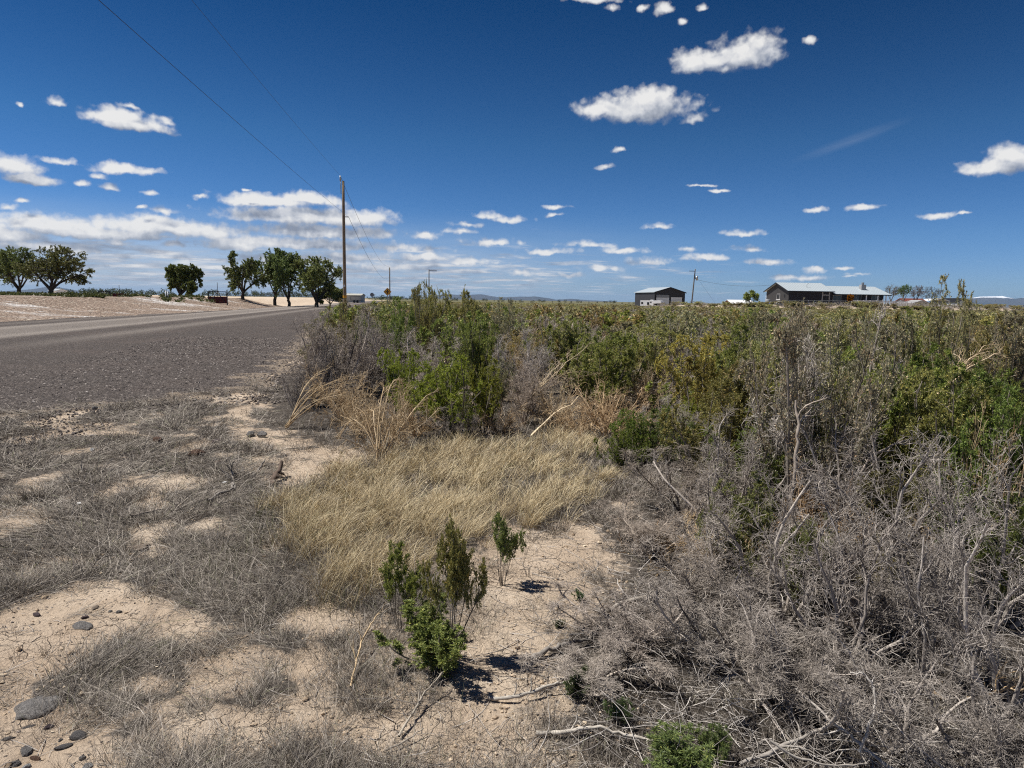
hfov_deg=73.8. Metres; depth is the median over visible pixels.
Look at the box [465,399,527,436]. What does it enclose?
dry weed
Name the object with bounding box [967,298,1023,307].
mountains
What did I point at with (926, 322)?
greasewood bush
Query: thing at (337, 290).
shrub tree
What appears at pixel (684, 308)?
greasewood bush
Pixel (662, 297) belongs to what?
garage door
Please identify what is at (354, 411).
dry weed
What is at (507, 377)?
greasewood bush
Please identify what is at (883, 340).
greasewood bush
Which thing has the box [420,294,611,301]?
mountains
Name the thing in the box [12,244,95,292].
elm tree
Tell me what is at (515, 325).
greasewood bush
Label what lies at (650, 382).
greasewood bush
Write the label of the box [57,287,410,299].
woods
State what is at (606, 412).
dry weed
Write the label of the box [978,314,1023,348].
greasewood bush
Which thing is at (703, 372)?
greasewood bush
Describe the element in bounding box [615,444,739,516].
dead bush
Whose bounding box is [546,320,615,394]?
greasewood bush
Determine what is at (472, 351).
greasewood bush
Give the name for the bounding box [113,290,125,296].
canal gate
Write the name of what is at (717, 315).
greasewood bush
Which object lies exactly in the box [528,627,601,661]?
fallen branch
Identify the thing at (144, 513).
stick
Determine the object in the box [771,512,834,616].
greasewood bush
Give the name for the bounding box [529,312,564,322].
greasewood bush
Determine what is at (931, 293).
bare tree
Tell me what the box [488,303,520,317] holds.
greasewood bush
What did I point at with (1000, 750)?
dead bush
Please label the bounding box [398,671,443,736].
dry branch
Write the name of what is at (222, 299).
canal gate
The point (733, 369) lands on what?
greasewood bush
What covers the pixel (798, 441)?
dead wood
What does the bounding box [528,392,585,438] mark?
fallen branch
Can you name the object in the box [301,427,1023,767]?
fallen branches
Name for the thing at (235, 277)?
elm tree
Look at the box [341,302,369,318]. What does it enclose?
greasewood bush
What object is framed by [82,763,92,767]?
stone
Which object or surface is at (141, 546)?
stone
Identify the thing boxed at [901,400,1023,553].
dry weed
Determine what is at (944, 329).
greasewood bush
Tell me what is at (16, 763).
stone
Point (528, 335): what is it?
greasewood bush
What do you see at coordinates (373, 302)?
greasewood bush
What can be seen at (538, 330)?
greasewood bush
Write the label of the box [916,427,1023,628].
dead bush
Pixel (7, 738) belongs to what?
stone
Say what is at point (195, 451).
stone
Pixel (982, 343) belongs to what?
greasewood bush
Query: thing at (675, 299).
garage door
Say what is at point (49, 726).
stone
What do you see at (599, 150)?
sky
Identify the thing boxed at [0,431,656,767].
soil clods
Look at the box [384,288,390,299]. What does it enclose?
road sign
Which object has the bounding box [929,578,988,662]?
dead wood
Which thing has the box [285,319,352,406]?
dead bush
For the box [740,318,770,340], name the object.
greasewood bush
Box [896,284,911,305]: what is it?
bare tree
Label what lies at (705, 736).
greasewood bush
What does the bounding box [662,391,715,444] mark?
greasewood bush
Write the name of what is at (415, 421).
dry weed
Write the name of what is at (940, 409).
greasewood bush
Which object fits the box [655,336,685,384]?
dead bush
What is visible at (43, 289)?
mountains
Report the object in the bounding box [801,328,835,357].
greasewood bush
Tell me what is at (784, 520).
dead bush
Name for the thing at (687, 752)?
greasewood bush
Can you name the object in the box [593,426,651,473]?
greasewood bush
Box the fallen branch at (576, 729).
[536,713,654,745]
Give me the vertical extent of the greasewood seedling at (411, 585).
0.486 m
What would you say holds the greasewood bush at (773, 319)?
on the ground at (54, 608)
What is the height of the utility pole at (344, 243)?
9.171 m
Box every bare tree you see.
[885,285,900,304]
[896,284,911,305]
[908,285,925,299]
[922,286,941,302]
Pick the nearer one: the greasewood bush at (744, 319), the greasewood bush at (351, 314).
the greasewood bush at (744, 319)
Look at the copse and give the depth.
546.54 m
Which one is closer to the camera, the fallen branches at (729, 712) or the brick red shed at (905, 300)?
the fallen branches at (729, 712)
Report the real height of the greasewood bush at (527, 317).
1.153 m
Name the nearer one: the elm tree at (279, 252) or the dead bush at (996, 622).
the dead bush at (996, 622)
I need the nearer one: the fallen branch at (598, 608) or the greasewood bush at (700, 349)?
the fallen branch at (598, 608)
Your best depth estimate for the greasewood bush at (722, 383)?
5.30 m
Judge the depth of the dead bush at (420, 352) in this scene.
10.40 m
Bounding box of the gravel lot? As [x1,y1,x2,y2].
[0,295,284,321]
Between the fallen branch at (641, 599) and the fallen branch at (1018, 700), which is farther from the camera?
the fallen branch at (641, 599)
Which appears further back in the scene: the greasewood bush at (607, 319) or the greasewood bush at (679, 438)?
the greasewood bush at (607, 319)
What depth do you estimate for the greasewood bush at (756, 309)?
29.14 m
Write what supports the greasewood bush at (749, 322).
on the ground at (54, 608)
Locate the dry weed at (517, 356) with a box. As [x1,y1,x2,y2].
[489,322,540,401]
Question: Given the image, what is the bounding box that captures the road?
[0,301,382,418]
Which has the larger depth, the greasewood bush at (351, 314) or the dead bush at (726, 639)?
the greasewood bush at (351, 314)
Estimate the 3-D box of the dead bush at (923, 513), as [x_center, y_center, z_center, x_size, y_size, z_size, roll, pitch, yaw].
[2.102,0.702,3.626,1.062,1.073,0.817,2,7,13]
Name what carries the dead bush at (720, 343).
on the ground at (54, 608)
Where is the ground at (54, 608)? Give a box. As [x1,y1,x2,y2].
[0,294,1023,767]
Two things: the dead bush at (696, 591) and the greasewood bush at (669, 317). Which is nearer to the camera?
the dead bush at (696, 591)
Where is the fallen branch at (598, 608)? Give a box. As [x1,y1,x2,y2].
[595,600,664,653]
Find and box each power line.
[99,0,345,214]
[194,3,337,172]
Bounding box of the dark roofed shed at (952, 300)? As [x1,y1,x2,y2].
[934,298,962,305]
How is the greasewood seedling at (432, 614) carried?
on the ground at (54, 608)
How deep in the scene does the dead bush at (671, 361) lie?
11.23 m
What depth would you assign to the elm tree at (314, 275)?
111.06 m
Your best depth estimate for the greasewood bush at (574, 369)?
10.65 m
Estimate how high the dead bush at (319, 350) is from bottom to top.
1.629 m
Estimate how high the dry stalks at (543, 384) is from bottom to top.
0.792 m
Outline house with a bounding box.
[763,282,907,305]
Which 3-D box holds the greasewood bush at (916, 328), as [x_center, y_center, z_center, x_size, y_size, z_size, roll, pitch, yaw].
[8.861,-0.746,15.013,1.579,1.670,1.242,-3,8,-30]
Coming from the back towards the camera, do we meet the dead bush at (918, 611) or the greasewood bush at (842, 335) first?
the greasewood bush at (842, 335)
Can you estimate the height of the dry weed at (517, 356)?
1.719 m
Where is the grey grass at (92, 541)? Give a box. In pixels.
[0,371,1023,767]
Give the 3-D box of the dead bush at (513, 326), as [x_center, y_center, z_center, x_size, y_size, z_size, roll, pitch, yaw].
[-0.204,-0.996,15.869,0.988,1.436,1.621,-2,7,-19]
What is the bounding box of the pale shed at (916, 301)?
[904,300,928,305]
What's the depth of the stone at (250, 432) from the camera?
7.84 m
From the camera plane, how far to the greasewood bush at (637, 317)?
26.89 m
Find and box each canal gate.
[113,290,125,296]
[208,283,227,304]
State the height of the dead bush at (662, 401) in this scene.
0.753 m
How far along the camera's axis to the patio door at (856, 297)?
149.64 m
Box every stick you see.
[130,509,159,516]
[152,713,192,746]
[207,483,239,501]
[243,395,271,403]
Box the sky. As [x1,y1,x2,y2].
[0,0,1023,303]
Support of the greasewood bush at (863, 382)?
on the ground at (54, 608)
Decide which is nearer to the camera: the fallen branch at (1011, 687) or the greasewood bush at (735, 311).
the fallen branch at (1011, 687)
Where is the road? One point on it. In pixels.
(46, 345)
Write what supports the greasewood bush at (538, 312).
on the ground at (54, 608)
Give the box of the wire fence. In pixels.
[776,300,908,306]
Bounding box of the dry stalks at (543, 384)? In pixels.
[527,339,598,399]
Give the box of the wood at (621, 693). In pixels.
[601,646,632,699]
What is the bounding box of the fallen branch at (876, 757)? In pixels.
[794,657,892,767]
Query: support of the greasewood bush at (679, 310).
on the ground at (54, 608)
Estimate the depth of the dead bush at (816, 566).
3.50 m
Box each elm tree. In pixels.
[0,245,38,292]
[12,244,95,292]
[164,263,204,294]
[221,250,272,299]
[252,247,289,304]
[264,251,299,305]
[289,255,342,306]
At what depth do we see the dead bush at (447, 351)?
13.96 m
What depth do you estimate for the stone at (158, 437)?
7.33 m
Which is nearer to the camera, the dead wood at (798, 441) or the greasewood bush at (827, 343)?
the dead wood at (798, 441)
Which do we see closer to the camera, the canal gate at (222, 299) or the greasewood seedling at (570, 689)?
the greasewood seedling at (570, 689)
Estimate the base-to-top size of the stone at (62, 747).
0.021 m
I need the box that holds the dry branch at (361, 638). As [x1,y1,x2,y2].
[350,605,385,685]
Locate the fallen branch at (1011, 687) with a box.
[933,658,1023,701]
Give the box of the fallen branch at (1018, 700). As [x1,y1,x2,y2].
[993,690,1023,719]
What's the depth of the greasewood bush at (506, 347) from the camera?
12.47 m
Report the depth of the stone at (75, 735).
2.48 m
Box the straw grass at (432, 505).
[240,421,630,612]
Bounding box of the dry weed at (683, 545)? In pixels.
[631,510,774,583]
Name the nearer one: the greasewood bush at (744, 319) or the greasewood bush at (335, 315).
the greasewood bush at (744, 319)
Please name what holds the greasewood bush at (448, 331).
on the ground at (54, 608)
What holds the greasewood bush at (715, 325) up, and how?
on the ground at (54, 608)
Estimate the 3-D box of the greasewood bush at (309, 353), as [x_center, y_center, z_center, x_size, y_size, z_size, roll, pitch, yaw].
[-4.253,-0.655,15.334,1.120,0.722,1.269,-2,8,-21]
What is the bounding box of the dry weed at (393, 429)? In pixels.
[331,377,439,463]
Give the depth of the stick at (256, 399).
10.27 m
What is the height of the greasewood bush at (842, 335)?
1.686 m
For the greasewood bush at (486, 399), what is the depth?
7.86 m
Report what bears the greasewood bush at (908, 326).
on the ground at (54, 608)
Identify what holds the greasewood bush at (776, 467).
on the ground at (54, 608)
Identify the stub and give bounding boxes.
[219,455,243,489]
[252,459,264,476]
[269,460,285,486]
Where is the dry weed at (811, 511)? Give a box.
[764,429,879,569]
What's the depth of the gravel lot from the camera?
62.64 m
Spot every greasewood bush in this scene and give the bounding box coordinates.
[297,342,336,362]
[303,319,337,341]
[319,304,341,326]
[321,307,342,340]
[323,303,368,331]
[327,298,355,375]
[328,318,375,345]
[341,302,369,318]
[345,303,398,349]
[356,308,407,352]
[370,300,408,331]
[371,310,410,332]
[376,347,419,418]
[387,295,416,374]
[395,380,447,429]
[401,301,436,314]
[405,347,483,437]
[407,279,443,380]
[410,284,457,354]
[415,310,490,389]
[452,284,489,379]
[454,320,503,392]
[458,355,503,435]
[459,307,495,333]
[479,297,524,351]
[483,335,535,379]
[486,302,508,326]
[486,358,517,412]
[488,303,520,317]
[493,312,523,344]
[493,328,561,395]
[506,319,533,330]
[515,308,524,320]
[520,321,583,351]
[521,334,559,366]
[524,311,541,322]
[524,317,550,347]
[525,315,555,330]
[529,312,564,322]
[533,302,563,317]
[534,309,561,322]
[539,320,590,392]
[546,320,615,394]
[547,314,585,329]
[559,331,635,415]
[565,306,606,323]
[565,351,641,403]
[571,317,607,341]
[574,306,619,342]
[578,330,653,408]
[579,304,597,314]
[582,308,631,328]
[589,320,661,389]
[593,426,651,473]
[596,329,643,348]
[602,696,635,723]
[608,405,671,467]
[615,320,677,399]
[616,313,642,328]
[630,310,702,374]
[634,310,661,327]
[639,719,716,767]
[643,407,697,468]
[644,312,675,324]
[644,355,738,419]
[645,306,725,348]
[653,330,734,423]
[655,305,712,332]
[657,370,787,488]
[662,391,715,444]
[674,353,728,437]
[677,307,695,320]
[677,334,723,372]
[691,312,729,323]
[693,722,732,765]
[695,313,733,329]
[695,470,779,584]
[702,317,746,345]
[702,421,818,528]
[710,311,766,347]
[711,317,768,377]
[714,310,769,350]
[714,314,746,324]
[714,354,753,463]
[720,308,744,324]
[726,316,785,400]
[727,349,784,474]
[732,298,880,532]
[737,311,825,381]
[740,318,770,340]
[742,395,854,503]
[748,308,770,323]
[757,309,782,332]
[757,339,892,511]
[759,317,786,337]
[762,308,780,318]
[767,318,827,377]
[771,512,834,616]
[786,317,909,519]
[800,309,870,381]
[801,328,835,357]
[802,359,878,448]
[804,313,832,341]
[805,344,967,508]
[809,522,898,605]
[814,331,872,362]
[820,302,892,388]
[831,313,919,391]
[836,462,928,568]
[851,358,946,490]
[853,311,902,343]
[857,389,980,537]
[874,305,949,379]
[889,299,1010,401]
[893,364,998,523]
[900,312,924,351]
[901,273,986,392]
[906,341,1022,474]
[909,327,970,358]
[915,317,947,343]
[921,321,949,356]
[924,449,997,568]
[928,366,1023,539]
[935,370,1023,549]
[945,308,1023,420]
[945,344,1023,401]
[952,312,983,332]
[955,321,1023,342]
[966,324,1018,365]
[969,492,1023,622]
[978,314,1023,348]
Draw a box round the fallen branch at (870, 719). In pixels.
[850,663,903,752]
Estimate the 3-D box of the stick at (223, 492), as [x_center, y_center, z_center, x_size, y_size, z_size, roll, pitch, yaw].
[-2.303,0.885,5.434,0.086,0.102,0.425,2,7,11]
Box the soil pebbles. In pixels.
[2,428,984,767]
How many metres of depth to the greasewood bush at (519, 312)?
37.56 m
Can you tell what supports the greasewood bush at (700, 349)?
on the ground at (54, 608)
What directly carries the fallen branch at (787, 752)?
on the ground at (54, 608)
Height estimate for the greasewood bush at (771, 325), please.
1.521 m
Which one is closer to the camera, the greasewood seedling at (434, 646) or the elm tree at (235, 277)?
the greasewood seedling at (434, 646)
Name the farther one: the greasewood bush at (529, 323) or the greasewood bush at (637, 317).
the greasewood bush at (637, 317)
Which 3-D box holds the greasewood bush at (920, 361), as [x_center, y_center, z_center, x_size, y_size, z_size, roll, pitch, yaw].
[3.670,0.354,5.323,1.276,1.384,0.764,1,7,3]
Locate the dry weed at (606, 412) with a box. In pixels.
[542,371,675,439]
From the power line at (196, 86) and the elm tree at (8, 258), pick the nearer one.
the power line at (196, 86)
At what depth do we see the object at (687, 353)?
12.25 m
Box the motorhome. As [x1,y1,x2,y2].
[640,300,663,305]
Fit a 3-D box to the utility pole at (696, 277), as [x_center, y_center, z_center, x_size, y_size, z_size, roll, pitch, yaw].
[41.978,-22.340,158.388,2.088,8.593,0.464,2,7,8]
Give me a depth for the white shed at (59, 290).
200.08 m
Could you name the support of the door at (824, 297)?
in the house
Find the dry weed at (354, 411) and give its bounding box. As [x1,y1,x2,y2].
[322,380,409,440]
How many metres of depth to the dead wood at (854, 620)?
3.18 m
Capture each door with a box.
[656,294,669,304]
[670,297,682,304]
[821,292,829,305]
[853,295,860,299]
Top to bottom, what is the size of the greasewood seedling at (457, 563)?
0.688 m
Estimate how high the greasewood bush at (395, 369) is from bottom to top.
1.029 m
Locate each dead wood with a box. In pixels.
[754,606,796,663]
[779,386,827,541]
[811,510,876,650]
[843,428,926,529]
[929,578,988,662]
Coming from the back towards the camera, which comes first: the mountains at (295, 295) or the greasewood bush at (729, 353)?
the mountains at (295, 295)
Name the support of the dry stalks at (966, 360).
on the greasewood bush at (920, 361)
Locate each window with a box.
[832,295,841,300]
[871,296,878,300]
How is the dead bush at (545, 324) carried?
on the ground at (54, 608)
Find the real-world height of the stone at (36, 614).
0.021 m
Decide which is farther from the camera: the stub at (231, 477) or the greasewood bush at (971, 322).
the greasewood bush at (971, 322)
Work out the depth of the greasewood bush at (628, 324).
12.26 m
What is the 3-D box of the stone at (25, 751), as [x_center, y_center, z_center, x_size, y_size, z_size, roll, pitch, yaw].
[-1.712,1.296,2.408,0.039,0.023,0.060,-3,8,-28]
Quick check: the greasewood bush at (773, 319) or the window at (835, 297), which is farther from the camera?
the window at (835, 297)
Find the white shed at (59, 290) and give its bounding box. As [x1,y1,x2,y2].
[47,289,66,292]
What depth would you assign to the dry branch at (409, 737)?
2.48 m
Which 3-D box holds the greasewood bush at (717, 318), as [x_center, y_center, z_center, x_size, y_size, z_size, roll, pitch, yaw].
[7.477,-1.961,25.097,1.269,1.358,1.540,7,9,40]
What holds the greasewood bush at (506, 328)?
on the ground at (54, 608)
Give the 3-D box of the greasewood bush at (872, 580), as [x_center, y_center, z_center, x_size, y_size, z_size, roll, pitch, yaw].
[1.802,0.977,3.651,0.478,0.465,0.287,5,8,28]
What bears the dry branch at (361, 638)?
on the ground at (54, 608)
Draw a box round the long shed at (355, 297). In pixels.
[327,293,365,302]
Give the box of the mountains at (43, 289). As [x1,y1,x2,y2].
[0,287,78,292]
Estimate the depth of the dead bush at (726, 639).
3.00 m
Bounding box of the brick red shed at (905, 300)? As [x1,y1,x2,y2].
[892,298,924,305]
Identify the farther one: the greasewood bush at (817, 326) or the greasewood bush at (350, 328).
the greasewood bush at (817, 326)
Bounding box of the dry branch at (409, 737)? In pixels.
[386,707,423,751]
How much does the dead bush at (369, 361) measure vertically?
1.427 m
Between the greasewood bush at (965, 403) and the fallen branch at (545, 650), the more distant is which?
the greasewood bush at (965, 403)
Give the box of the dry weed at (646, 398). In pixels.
[595,390,659,446]
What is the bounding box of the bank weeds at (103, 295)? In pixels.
[0,291,218,302]
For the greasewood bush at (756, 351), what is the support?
on the ground at (54, 608)
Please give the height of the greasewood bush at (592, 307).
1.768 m
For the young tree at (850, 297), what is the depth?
141.39 m
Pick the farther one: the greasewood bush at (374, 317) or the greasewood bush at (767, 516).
the greasewood bush at (374, 317)
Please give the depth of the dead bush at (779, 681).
2.58 m
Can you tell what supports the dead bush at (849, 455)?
on the ground at (54, 608)
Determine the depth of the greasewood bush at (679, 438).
6.40 m
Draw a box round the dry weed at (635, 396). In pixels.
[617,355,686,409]
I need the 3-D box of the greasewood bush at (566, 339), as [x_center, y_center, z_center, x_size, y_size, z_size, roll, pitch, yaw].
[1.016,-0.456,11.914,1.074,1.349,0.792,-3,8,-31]
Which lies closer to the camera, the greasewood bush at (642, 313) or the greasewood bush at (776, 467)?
the greasewood bush at (776, 467)
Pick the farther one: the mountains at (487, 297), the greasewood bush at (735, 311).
the mountains at (487, 297)
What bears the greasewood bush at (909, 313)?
on the ground at (54, 608)
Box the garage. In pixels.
[634,287,686,305]
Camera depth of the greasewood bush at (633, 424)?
6.55 m
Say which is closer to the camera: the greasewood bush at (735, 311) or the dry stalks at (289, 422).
the dry stalks at (289, 422)
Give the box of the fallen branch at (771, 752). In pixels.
[739,677,926,765]
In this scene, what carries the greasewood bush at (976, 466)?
on the ground at (54, 608)
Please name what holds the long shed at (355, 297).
on the ground at (54, 608)
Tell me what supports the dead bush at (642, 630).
on the ground at (54, 608)
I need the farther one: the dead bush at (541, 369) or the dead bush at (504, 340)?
the dead bush at (504, 340)
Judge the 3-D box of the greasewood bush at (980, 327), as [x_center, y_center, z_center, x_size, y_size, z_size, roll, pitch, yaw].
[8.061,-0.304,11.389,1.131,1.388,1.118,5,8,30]
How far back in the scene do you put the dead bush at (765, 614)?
2.68 m
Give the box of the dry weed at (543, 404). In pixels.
[511,360,597,431]
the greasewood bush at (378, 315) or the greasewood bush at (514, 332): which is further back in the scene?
the greasewood bush at (378, 315)
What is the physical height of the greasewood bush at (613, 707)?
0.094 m
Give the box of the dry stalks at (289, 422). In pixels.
[285,363,380,427]
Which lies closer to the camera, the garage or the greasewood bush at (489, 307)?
the greasewood bush at (489, 307)
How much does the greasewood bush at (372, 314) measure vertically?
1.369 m
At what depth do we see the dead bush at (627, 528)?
4.40 m
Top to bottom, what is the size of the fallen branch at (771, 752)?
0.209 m
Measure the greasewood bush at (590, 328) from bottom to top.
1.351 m
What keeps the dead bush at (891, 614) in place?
on the ground at (54, 608)
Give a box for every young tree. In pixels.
[743,289,759,306]
[847,294,853,300]
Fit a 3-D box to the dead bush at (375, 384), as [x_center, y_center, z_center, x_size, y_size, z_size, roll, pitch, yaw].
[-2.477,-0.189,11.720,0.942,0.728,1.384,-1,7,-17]
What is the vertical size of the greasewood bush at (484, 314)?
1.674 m
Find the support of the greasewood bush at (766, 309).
on the ground at (54, 608)
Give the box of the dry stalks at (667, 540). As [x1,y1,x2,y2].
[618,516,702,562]
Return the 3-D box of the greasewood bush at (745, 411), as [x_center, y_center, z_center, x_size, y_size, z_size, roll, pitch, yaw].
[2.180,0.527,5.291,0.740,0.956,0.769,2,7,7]
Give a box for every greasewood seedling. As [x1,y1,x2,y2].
[372,598,468,678]
[378,540,428,631]
[409,592,450,642]
[420,514,487,643]
[491,511,526,585]
[552,619,564,627]
[563,664,590,699]
[571,588,584,600]
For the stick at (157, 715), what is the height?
0.046 m
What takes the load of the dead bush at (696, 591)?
on the ground at (54, 608)
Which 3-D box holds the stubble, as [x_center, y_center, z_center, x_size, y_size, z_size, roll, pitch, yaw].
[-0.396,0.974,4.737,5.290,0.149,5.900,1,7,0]
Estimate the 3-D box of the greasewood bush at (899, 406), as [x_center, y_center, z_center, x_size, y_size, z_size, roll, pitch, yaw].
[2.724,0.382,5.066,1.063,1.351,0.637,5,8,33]
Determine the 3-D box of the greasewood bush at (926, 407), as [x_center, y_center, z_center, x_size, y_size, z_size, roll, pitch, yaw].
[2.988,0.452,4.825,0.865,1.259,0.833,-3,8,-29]
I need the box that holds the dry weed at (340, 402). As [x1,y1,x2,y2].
[299,362,388,427]
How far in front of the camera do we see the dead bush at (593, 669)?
2.81 m
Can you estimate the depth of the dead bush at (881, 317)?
5.08 m
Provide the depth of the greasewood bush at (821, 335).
9.69 m
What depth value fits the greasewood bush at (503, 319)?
15.38 m
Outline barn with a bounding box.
[725,300,751,305]
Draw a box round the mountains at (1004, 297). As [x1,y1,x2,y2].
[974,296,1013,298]
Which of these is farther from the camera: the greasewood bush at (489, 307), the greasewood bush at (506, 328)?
the greasewood bush at (489, 307)
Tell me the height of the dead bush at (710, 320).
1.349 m
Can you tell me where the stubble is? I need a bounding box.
[0,437,1023,767]
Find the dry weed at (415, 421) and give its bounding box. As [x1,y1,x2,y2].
[367,380,446,438]
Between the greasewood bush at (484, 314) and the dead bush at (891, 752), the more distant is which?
the greasewood bush at (484, 314)
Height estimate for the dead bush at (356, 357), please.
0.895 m
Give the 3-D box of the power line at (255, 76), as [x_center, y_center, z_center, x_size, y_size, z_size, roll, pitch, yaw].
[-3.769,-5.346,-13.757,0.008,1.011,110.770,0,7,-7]
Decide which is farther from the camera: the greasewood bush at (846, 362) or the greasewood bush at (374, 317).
the greasewood bush at (374, 317)
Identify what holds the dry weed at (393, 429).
on the ground at (54, 608)
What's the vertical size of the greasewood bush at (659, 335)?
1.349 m
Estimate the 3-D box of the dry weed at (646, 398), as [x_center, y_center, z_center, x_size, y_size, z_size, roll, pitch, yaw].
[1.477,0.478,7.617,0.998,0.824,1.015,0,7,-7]
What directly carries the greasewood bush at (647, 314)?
on the ground at (54, 608)
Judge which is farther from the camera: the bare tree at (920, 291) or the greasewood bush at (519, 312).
the bare tree at (920, 291)
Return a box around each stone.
[0,736,15,740]
[11,760,20,767]
[13,695,61,719]
[20,745,32,756]
[22,763,31,767]
[30,755,40,760]
[33,612,39,616]
[43,724,54,729]
[54,743,72,749]
[69,730,86,740]
[72,621,92,629]
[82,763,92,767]
[127,544,149,551]
[153,436,162,441]
[189,449,203,457]
[246,431,254,436]
[257,431,266,437]
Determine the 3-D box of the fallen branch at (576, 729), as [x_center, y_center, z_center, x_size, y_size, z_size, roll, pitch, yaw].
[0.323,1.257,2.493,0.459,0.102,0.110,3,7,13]
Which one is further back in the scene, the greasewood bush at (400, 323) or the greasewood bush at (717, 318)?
the greasewood bush at (717, 318)
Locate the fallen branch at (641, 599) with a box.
[603,567,725,617]
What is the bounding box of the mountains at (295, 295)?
[238,292,408,298]
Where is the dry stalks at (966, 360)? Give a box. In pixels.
[937,337,1014,394]
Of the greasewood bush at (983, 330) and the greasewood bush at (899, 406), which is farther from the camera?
the greasewood bush at (983, 330)
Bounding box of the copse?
[445,298,708,303]
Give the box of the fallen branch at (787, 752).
[769,728,871,767]
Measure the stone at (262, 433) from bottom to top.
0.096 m
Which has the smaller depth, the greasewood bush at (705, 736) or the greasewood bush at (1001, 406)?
the greasewood bush at (705, 736)
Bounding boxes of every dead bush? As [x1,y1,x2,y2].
[279,372,316,409]
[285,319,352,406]
[288,302,380,402]
[298,347,340,378]
[329,313,395,397]
[331,342,395,383]
[347,329,385,363]
[352,354,384,390]
[363,329,402,392]
[367,322,417,390]
[375,325,462,401]
[413,405,496,440]
[415,317,485,381]
[438,319,458,364]
[476,324,529,377]
[486,313,526,344]
[490,327,556,413]
[502,363,559,424]
[504,333,567,385]
[512,633,678,701]
[516,310,569,350]
[542,580,710,686]
[575,323,601,353]
[589,490,718,557]
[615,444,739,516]
[622,509,777,619]
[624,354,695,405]
[631,556,843,708]
[636,393,709,459]
[638,336,693,397]
[644,405,813,534]
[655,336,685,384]
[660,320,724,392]
[687,623,941,740]
[694,454,877,629]
[704,329,742,357]
[708,318,716,349]
[717,578,874,759]
[742,313,833,529]
[750,463,983,678]
[760,514,907,605]
[792,399,944,587]
[807,425,1023,620]
[809,613,1011,767]
[817,300,907,504]
[834,549,988,641]
[848,491,1002,727]
[862,624,1023,767]
[878,492,1023,718]
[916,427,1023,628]
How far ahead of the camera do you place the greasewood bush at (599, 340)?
15.52 m
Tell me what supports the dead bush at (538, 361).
on the ground at (54, 608)
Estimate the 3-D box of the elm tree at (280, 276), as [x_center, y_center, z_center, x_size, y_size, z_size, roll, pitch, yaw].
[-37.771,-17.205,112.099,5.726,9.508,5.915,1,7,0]
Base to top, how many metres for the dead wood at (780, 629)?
0.503 m
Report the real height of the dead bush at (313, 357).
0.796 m
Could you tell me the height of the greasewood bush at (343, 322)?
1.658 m
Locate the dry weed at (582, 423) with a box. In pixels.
[537,385,621,437]
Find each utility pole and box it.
[340,176,346,315]
[389,267,390,300]
[691,269,697,302]
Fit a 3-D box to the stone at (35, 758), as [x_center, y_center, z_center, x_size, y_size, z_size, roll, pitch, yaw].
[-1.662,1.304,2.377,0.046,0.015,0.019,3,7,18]
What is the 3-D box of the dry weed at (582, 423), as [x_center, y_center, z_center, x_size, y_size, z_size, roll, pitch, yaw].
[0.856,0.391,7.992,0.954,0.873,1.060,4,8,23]
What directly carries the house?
on the ground at (54, 608)
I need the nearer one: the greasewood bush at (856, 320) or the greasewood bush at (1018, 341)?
the greasewood bush at (1018, 341)
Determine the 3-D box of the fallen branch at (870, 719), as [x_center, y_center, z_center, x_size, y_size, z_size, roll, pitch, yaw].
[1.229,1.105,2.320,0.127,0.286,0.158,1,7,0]
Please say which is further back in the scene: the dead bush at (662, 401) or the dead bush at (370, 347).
the dead bush at (370, 347)
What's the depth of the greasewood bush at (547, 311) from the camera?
28.74 m
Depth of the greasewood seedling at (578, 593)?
3.66 m
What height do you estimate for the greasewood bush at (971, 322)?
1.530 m
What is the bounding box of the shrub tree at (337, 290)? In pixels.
[317,285,342,304]

